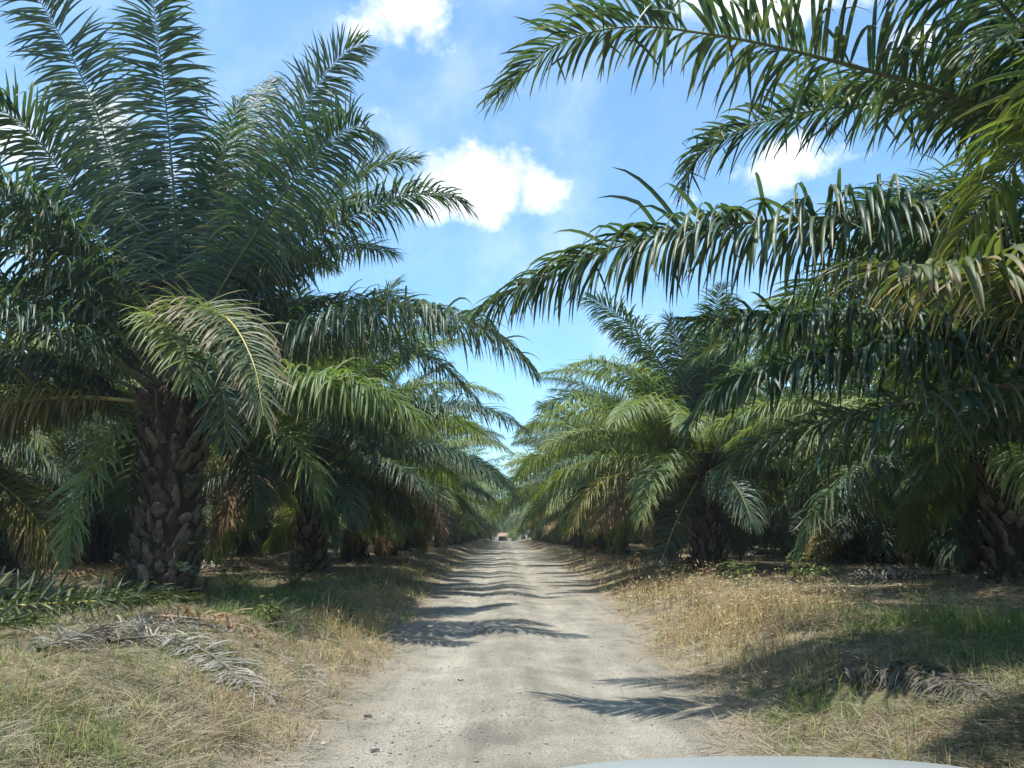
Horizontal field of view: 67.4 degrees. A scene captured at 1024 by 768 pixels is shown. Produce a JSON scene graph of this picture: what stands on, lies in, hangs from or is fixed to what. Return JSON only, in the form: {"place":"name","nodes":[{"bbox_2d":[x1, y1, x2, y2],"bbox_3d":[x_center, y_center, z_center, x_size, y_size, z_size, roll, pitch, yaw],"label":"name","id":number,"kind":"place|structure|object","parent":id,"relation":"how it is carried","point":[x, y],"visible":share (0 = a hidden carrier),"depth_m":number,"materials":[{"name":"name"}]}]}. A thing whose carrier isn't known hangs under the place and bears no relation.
{"place":"outdoors","nodes":[
{"label":"outdoors","id":0,"kind":"place"},
{"bbox_2d":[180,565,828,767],"bbox_3d":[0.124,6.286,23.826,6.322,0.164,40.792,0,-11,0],"label":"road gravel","id":1,"kind":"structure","parent":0,"point":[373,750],"depth_m":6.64,"materials":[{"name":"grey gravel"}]},
{"bbox_2d":[266,539,753,767],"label":"road","id":2,"kind":"structure","parent":0,"point":[514,561],"depth_m":8.04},
{"bbox_2d":[563,756,965,767],"bbox_3d":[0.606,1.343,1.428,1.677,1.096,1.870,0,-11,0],"label":"car","id":3,"kind":"object","parent":2,"relation":"on","point":[761,762],"visible":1,"depth_m":1.75,"materials":[{"name":"silver metal"}]},
{"bbox_2d":[0,535,1023,767],"bbox_3d":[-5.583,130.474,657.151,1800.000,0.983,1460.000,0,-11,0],"label":"ground","id":4,"kind":"structure","parent":0,"point":[475,547],"depth_m":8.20,"materials":[{"name":"beige plant"}]},
{"bbox_2d":[0,565,31,577],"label":"fallen frond","id":5,"kind":"object","parent":4,"relation":"on","point":[20,574],"visible":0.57,"depth_m":15.66,"materials":[{"name":"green plant"}]},
{"bbox_2d":[0,569,54,636],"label":"fallen frond","id":6,"kind":"object","parent":4,"relation":"on","point":[6,622],"visible":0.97,"depth_m":7.85,"materials":[{"name":"green plant"}]},
{"bbox_2d":[0,382,79,559],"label":"oil palm","id":7,"kind":"object","parent":4,"relation":"on","point":[37,479],"depth_m":30.41,"materials":[{"name":"green plant"}]},
{"bbox_2d":[11,562,126,578],"bbox_3d":[-9.765,4.213,17.385,2.588,0.391,1.185,10,-15,-41],"label":"fallen frond","id":8,"kind":"object","parent":4,"relation":"on","point":[81,573],"visible":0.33,"depth_m":17.40,"materials":[{"name":"brown plant"}]},
{"bbox_2d":[0,277,140,578],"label":"oil palm","id":9,"kind":"object","parent":4,"relation":"on","point":[14,493],"visible":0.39,"depth_m":17.66,"materials":[{"name":"green plant"}]},
{"bbox_2d":[16,456,127,553],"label":"oil palm","id":10,"kind":"object","parent":4,"relation":"on","point":[56,477],"depth_m":39.26,"materials":[{"name":"green plant"}]},
{"bbox_2d":[0,560,148,613],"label":"fallen frond","id":11,"kind":"object","parent":4,"relation":"on","point":[14,579],"visible":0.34,"depth_m":10.93,"materials":[{"name":"green plant"}]},
{"bbox_2d":[0,568,209,624],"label":"fallen frond","id":12,"kind":"object","parent":4,"relation":"on","point":[18,595],"visible":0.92,"depth_m":9.39,"materials":[{"name":"green plant"}]},
{"bbox_2d":[102,569,133,592],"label":"weed","id":13,"kind":"object","parent":4,"relation":"on","point":[120,584],"visible":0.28,"depth_m":12.45,"materials":[{"name":"green plant"}]},
{"bbox_2d":[23,604,230,652],"bbox_3d":[-4.216,2.542,8.176,1.218,0.452,2.535,-5,-12,22],"label":"fallen frond","id":14,"kind":"object","parent":4,"relation":"on","point":[86,635],"visible":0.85,"depth_m":7.90,"materials":[{"name":"grey plant"}]},
{"bbox_2d":[0,320,279,565],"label":"oil palm","id":15,"kind":"object","parent":4,"relation":"on","point":[105,535],"visible":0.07,"depth_m":24.90,"materials":[{"name":"green plant"}]},
{"bbox_2d":[78,561,225,572],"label":"fallen frond","id":16,"kind":"object","parent":4,"relation":"on","point":[218,570],"visible":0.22,"depth_m":20.27,"materials":[{"name":"brown plant"}]},
{"bbox_2d":[115,557,249,569],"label":"fallen frond","id":17,"kind":"object","parent":4,"relation":"on","point":[220,566],"visible":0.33,"depth_m":23.22,"materials":[{"name":"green plant"}]},
{"bbox_2d":[108,606,287,706],"bbox_3d":[-2.999,2.660,7.727,2.436,0.776,1.197,-5,-12,26],"label":"fallen frond","id":18,"kind":"object","parent":4,"relation":"on","point":[142,623],"visible":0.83,"depth_m":7.71,"materials":[{"name":"grey plant"}]},
{"bbox_2d":[62,390,336,557],"bbox_3d":[-14.158,3.966,35.242,13.181,9.063,13.028,1,-9,0],"label":"oil palm","id":19,"kind":"object","parent":4,"relation":"on","point":[264,533],"visible":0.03,"depth_m":35.23,"materials":[{"name":"green plant"}]},
{"bbox_2d":[147,603,275,640],"bbox_3d":[-3.787,2.939,9.601,1.958,0.423,0.710,-4,-12,20],"label":"fallen frond","id":20,"kind":"object","parent":4,"relation":"on","point":[188,612],"visible":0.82,"depth_m":9.54,"materials":[{"name":"brown plant"}]},
{"bbox_2d":[223,555,279,565],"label":"fallen frond","id":21,"kind":"object","parent":4,"relation":"on","point":[255,561],"visible":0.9,"depth_m":25.15,"materials":[{"name":"brown plant"}]},
{"bbox_2d":[255,547,266,554],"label":"fallen frond","id":22,"kind":"object","parent":4,"relation":"on","point":[258,552],"visible":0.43,"depth_m":37.48,"materials":[{"name":"brown plant"}]},
{"bbox_2d":[0,0,547,603],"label":"oil palm","id":23,"kind":"object","parent":4,"relation":"on","point":[178,312],"visible":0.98,"depth_m":13.38,"materials":[{"name":"green plant"}]},
{"bbox_2d":[256,594,292,624],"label":"weed","id":24,"kind":"object","parent":4,"relation":"on","point":[271,609],"visible":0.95,"depth_m":10.16,"materials":[{"name":"green plant"}]},
{"bbox_2d":[247,552,332,564],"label":"fallen frond","id":25,"kind":"object","parent":4,"relation":"on","point":[277,558],"visible":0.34,"depth_m":28.53,"materials":[{"name":"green plant"}]},
{"bbox_2d":[253,642,332,692],"bbox_3d":[-2.260,3.036,8.300,0.646,0.340,1.729,7,-13,-33],"label":"fallen frond","id":26,"kind":"object","parent":4,"relation":"on","point":[289,660],"visible":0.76,"depth_m":8.39,"materials":[{"name":"plant"}]},
{"bbox_2d":[243,442,343,551],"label":"oil palm","id":27,"kind":"object","parent":4,"relation":"on","point":[258,545],"visible":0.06,"depth_m":42.63,"materials":[{"name":"green plant"}]},
{"bbox_2d":[267,556,322,589],"bbox_3d":[-4.537,3.966,15.977,1.264,0.730,1.097,-9,-14,38],"label":"weed","id":28,"kind":"object","parent":4,"relation":"on","point":[293,579],"visible":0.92,"depth_m":15.97,"materials":[{"name":"green plant"}]},
{"bbox_2d":[261,469,338,546],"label":"oil palm","id":29,"kind":"object","parent":4,"relation":"on","point":[292,521],"depth_m":51.53,"materials":[{"name":"green plant"}]},
{"bbox_2d":[100,273,533,572],"bbox_3d":[-5.621,1.477,22.476,12.525,8.985,12.425,0,-11,0],"label":"oil palm","id":30,"kind":"object","parent":4,"relation":"on","point":[309,542],"visible":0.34,"depth_m":21.85,"materials":[{"name":"green plant"}]},
{"bbox_2d":[329,473,369,547],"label":"oil palm","id":31,"kind":"object","parent":4,"relation":"on","point":[341,536],"depth_m":60.47,"materials":[{"name":"green plant"}]},
{"bbox_2d":[208,360,517,563],"bbox_3d":[-6.186,3.442,31.708,12.995,8.771,13.071,0,-11,0],"label":"oil palm","id":32,"kind":"object","parent":4,"relation":"on","point":[355,547],"visible":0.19,"depth_m":30.54,"materials":[{"name":"green plant"}]},
{"bbox_2d":[329,554,408,563],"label":"fallen frond","id":33,"kind":"object","parent":4,"relation":"on","point":[369,560],"visible":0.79,"depth_m":30.53,"materials":[{"name":"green plant"}]},
{"bbox_2d":[279,382,515,557],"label":"oil palm","id":34,"kind":"object","parent":4,"relation":"on","point":[383,547],"visible":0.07,"depth_m":40.47,"materials":[{"name":"green plant"}]},
{"bbox_2d":[339,436,502,548],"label":"oil palm","id":35,"kind":"object","parent":4,"relation":"on","point":[471,498],"visible":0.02,"depth_m":58.69,"materials":[{"name":"green plant"}]},
{"bbox_2d":[343,413,517,550],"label":"oil palm","id":36,"kind":"object","parent":4,"relation":"on","point":[472,485],"visible":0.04,"depth_m":49.96,"materials":[{"name":"green plant"}]},
{"bbox_2d":[428,477,505,541],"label":"oil palm","id":37,"kind":"object","parent":4,"relation":"on","point":[463,526],"visible":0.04,"depth_m":77.41,"materials":[{"name":"green plant"}]},
{"bbox_2d":[432,443,512,547],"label":"oil palm","id":38,"kind":"object","parent":4,"relation":"on","point":[468,523],"visible":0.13,"depth_m":67.06,"materials":[{"name":"green plant"}]},
{"bbox_2d":[426,468,518,543],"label":"oil palm","id":39,"kind":"object","parent":4,"relation":"on","point":[483,525],"visible":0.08,"depth_m":93.27,"materials":[{"name":"green plant"}]},
{"bbox_2d":[447,470,508,544],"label":"oil palm","id":40,"kind":"object","parent":4,"relation":"on","point":[474,532],"visible":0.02,"depth_m":84.64,"materials":[{"name":"green plant"}]},
{"bbox_2d":[462,487,507,542],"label":"oil palm","id":41,"kind":"object","parent":4,"relation":"on","point":[464,541],"visible":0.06,"depth_m":111.72,"materials":[{"name":"green plant"}]},
{"bbox_2d":[465,489,505,538],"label":"oil palm","id":42,"kind":"object","parent":4,"relation":"on","point":[469,535],"depth_m":104.58,"materials":[{"name":"green plant"}]},
{"bbox_2d":[474,526,500,539],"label":"oil palm","id":43,"kind":"object","parent":4,"relation":"on","point":[498,529],"visible":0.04,"depth_m":155.47,"materials":[{"name":"green plant"}]},
{"bbox_2d":[466,482,508,541],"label":"oil palm","id":44,"kind":"object","parent":4,"relation":"on","point":[468,539],"visible":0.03,"depth_m":119.96,"materials":[{"name":"green plant"}]},
{"bbox_2d":[473,485,503,540],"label":"oil palm","id":45,"kind":"object","parent":4,"relation":"on","point":[494,521],"visible":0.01,"depth_m":138.63,"materials":[{"name":"green plant"}]},
{"bbox_2d":[470,494,509,540],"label":"oil palm","id":46,"kind":"object","parent":4,"relation":"on","point":[489,526],"visible":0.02,"depth_m":128.16,"materials":[{"name":"green plant"}]},
{"bbox_2d":[497,533,507,540],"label":"shed","id":47,"kind":"structure","parent":4,"relation":"on","point":[502,537],"depth_m":201.48,"materials":[{"name":"brown wood"}]},
{"bbox_2d":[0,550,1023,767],"bbox_3d":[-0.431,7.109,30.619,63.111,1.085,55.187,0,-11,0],"label":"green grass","id":48,"kind":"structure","parent":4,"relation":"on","point":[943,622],"depth_m":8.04,"materials":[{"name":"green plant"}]},
{"bbox_2d":[504,531,520,540],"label":"bush","id":49,"kind":"object","parent":4,"relation":"on","point":[512,535],"visible":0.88,"depth_m":185.27,"materials":[{"name":"green plant"}]},
{"bbox_2d":[507,509,539,540],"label":"oil palm","id":50,"kind":"object","parent":4,"relation":"on","point":[519,531],"visible":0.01,"depth_m":137.42,"materials":[{"name":"green plant"}]},
{"bbox_2d":[509,517,538,540],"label":"oil palm","id":51,"kind":"object","parent":4,"relation":"on","point":[537,538],"visible":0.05,"depth_m":148.05,"materials":[{"name":"green plant"}]},
{"bbox_2d":[504,512,544,540],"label":"oil palm","id":52,"kind":"object","parent":4,"relation":"on","point":[542,539],"visible":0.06,"depth_m":128.75,"materials":[{"name":"green plant"}]},
{"bbox_2d":[500,477,552,542],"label":"oil palm","id":53,"kind":"object","parent":4,"relation":"on","point":[547,541],"visible":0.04,"depth_m":111.53,"materials":[{"name":"green plant"}]},
{"bbox_2d":[505,473,548,538],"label":"oil palm","id":54,"kind":"object","parent":4,"relation":"on","point":[538,533],"visible":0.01,"depth_m":104.29,"materials":[{"name":"green plant"}]},
{"bbox_2d":[500,474,560,543],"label":"oil palm","id":55,"kind":"object","parent":4,"relation":"on","point":[553,542],"visible":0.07,"depth_m":94.22,"materials":[{"name":"green plant"}]},
{"bbox_2d":[502,473,569,544],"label":"oil palm","id":56,"kind":"object","parent":4,"relation":"on","point":[556,532],"visible":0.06,"depth_m":86.06,"materials":[{"name":"green plant"}]},
{"bbox_2d":[514,512,569,541],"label":"oil palm","id":57,"kind":"object","parent":4,"relation":"on","point":[531,532],"visible":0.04,"depth_m":119.74,"materials":[{"name":"green plant"}]},
{"bbox_2d":[523,476,573,545],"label":"oil palm","id":58,"kind":"object","parent":4,"relation":"on","point":[548,529],"visible":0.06,"depth_m":75.52,"materials":[{"name":"green plant"}]},
{"bbox_2d":[502,451,630,548],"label":"oil palm","id":59,"kind":"object","parent":4,"relation":"on","point":[578,540],"visible":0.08,"depth_m":66.99,"materials":[{"name":"green plant"}]},
{"bbox_2d":[501,421,641,549],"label":"oil palm","id":60,"kind":"object","parent":4,"relation":"on","point":[588,545],"visible":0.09,"depth_m":57.72,"materials":[{"name":"green plant"}]},
{"bbox_2d":[500,412,652,552],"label":"oil palm","id":61,"kind":"object","parent":4,"relation":"on","point":[556,512],"visible":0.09,"depth_m":49.87,"materials":[{"name":"green plant"}]},
{"bbox_2d":[489,391,686,554],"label":"oil palm","id":62,"kind":"object","parent":4,"relation":"on","point":[601,540],"visible":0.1,"depth_m":40.70,"materials":[{"name":"green plant"}]},
{"bbox_2d":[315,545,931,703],"bbox_3d":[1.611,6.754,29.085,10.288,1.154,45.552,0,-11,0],"label":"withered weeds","id":63,"kind":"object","parent":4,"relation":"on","point":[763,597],"visible":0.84,"depth_m":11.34,"materials":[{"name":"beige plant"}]},
{"bbox_2d":[626,527,637,544],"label":"oil palm","id":64,"kind":"object","parent":4,"relation":"on","point":[633,538],"visible":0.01,"depth_m":74.67,"materials":[{"name":"green plant"}]},
{"bbox_2d":[635,546,653,554],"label":"fallen frond","id":65,"kind":"object","parent":4,"relation":"on","point":[644,551],"visible":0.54,"depth_m":39.76,"materials":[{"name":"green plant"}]},
{"bbox_2d":[629,552,687,564],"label":"fallen frond","id":66,"kind":"object","parent":4,"relation":"on","point":[661,561],"visible":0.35,"depth_m":30.24,"materials":[{"name":"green plant"}]},
{"bbox_2d":[627,515,689,546],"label":"oil palm","id":67,"kind":"object","parent":4,"relation":"on","point":[652,538],"depth_m":65.20,"materials":[{"name":"green plant"}]},
{"bbox_2d":[520,363,817,561],"bbox_3d":[6.246,3.423,32.952,12.350,9.430,12.145,-8,-14,34],"label":"oil palm","id":68,"kind":"object","parent":4,"relation":"on","point":[617,537],"visible":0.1,"depth_m":32.09,"materials":[{"name":"green plant"}]},
{"bbox_2d":[648,511,689,545],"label":"oil palm","id":69,"kind":"object","parent":4,"relation":"on","point":[685,536],"visible":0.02,"depth_m":57.75,"materials":[{"name":"green plant"}]},
{"bbox_2d":[646,418,781,550],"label":"oil palm","id":70,"kind":"object","parent":4,"relation":"on","point":[681,524],"depth_m":47.42,"materials":[{"name":"green plant"}]},
{"bbox_2d":[448,0,1023,509],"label":"oil palm","id":71,"kind":"object","parent":4,"relation":"on","point":[894,268],"visible":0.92,"depth_m":7.72,"materials":[{"name":"green plant"}]},
{"bbox_2d":[718,559,761,587],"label":"weed","id":72,"kind":"object","parent":4,"relation":"on","point":[737,580],"visible":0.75,"depth_m":17.03,"materials":[{"name":"green plant"}]},
{"bbox_2d":[730,550,755,555],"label":"fallen frond","id":73,"kind":"object","parent":4,"relation":"on","point":[749,553],"visible":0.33,"depth_m":37.20,"materials":[{"name":"plant"}]},
{"bbox_2d":[512,278,980,575],"bbox_3d":[6.549,1.784,24.103,13.250,9.051,11.966,0,-11,0],"label":"oil palm","id":74,"kind":"object","parent":4,"relation":"on","point":[709,526],"visible":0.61,"depth_m":23.00,"materials":[{"name":"green plant"}]},
{"bbox_2d":[680,414,868,557],"bbox_3d":[13.702,4.932,38.123,11.786,9.080,13.165,1,-9,0],"label":"oil palm","id":75,"kind":"object","parent":4,"relation":"on","point":[783,534],"visible":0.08,"depth_m":34.84,"materials":[{"name":"green plant"}]},
{"bbox_2d":[785,552,833,585],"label":"weed","id":76,"kind":"object","parent":4,"relation":"on","point":[806,571],"visible":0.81,"depth_m":16.47,"materials":[{"name":"green plant"}]},
{"bbox_2d":[816,553,864,564],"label":"fallen frond","id":77,"kind":"object","parent":4,"relation":"on","point":[854,559],"visible":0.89,"depth_m":27.61,"materials":[{"name":"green plant"}]},
{"bbox_2d":[728,375,972,563],"bbox_3d":[14.424,3.849,29.826,12.848,8.994,12.861,0,-10,0],"label":"oil palm","id":78,"kind":"object","parent":4,"relation":"on","point":[843,535],"visible":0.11,"depth_m":27.25,"materials":[{"name":"green plant"}]},
{"bbox_2d":[686,183,1023,585],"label":"oil palm","id":79,"kind":"object","parent":4,"relation":"on","point":[1000,482],"visible":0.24,"depth_m":15.58,"materials":[{"name":"green plant"}]},
{"bbox_2d":[833,559,951,579],"bbox_3d":[9.144,4.479,18.610,2.580,0.515,1.103,-4,-12,20],"label":"fallen frond","id":80,"kind":"object","parent":4,"relation":"on","point":[884,574],"visible":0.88,"depth_m":18.46,"materials":[{"name":"plant"}]},
{"bbox_2d":[781,324,1021,573],"bbox_3d":[14.525,1.750,21.067,12.149,9.181,12.537,9,-14,-38],"label":"oil palm","id":81,"kind":"object","parent":4,"relation":"on","point":[965,528],"visible":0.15,"depth_m":19.22,"materials":[{"name":"green plant"}]},
{"bbox_2d":[798,657,1016,706],"bbox_3d":[3.488,2.523,6.404,1.189,0.374,1.874,5,-12,-26],"label":"fallen frond","id":82,"kind":"object","parent":4,"relation":"on","point":[884,670],"visible":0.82,"depth_m":6.38,"materials":[{"name":"grey plant"}]},
{"bbox_2d":[960,575,982,581],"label":"fallen frond","id":83,"kind":"object","parent":4,"relation":"on","point":[974,576],"visible":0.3,"depth_m":15.85,"materials":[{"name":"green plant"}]},
{"bbox_2d":[920,28,1023,301],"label":"oil palm","id":84,"kind":"object","parent":4,"relation":"on","point":[1000,137],"visible":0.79,"depth_m":5.96,"materials":[{"name":"green plant"}]},
{"bbox_2d":[0,0,1023,535],"label":"sky","id":85,"kind":"structure","parent":0,"point":[534,170],"materials":[{"name":"blue"}]}
]}

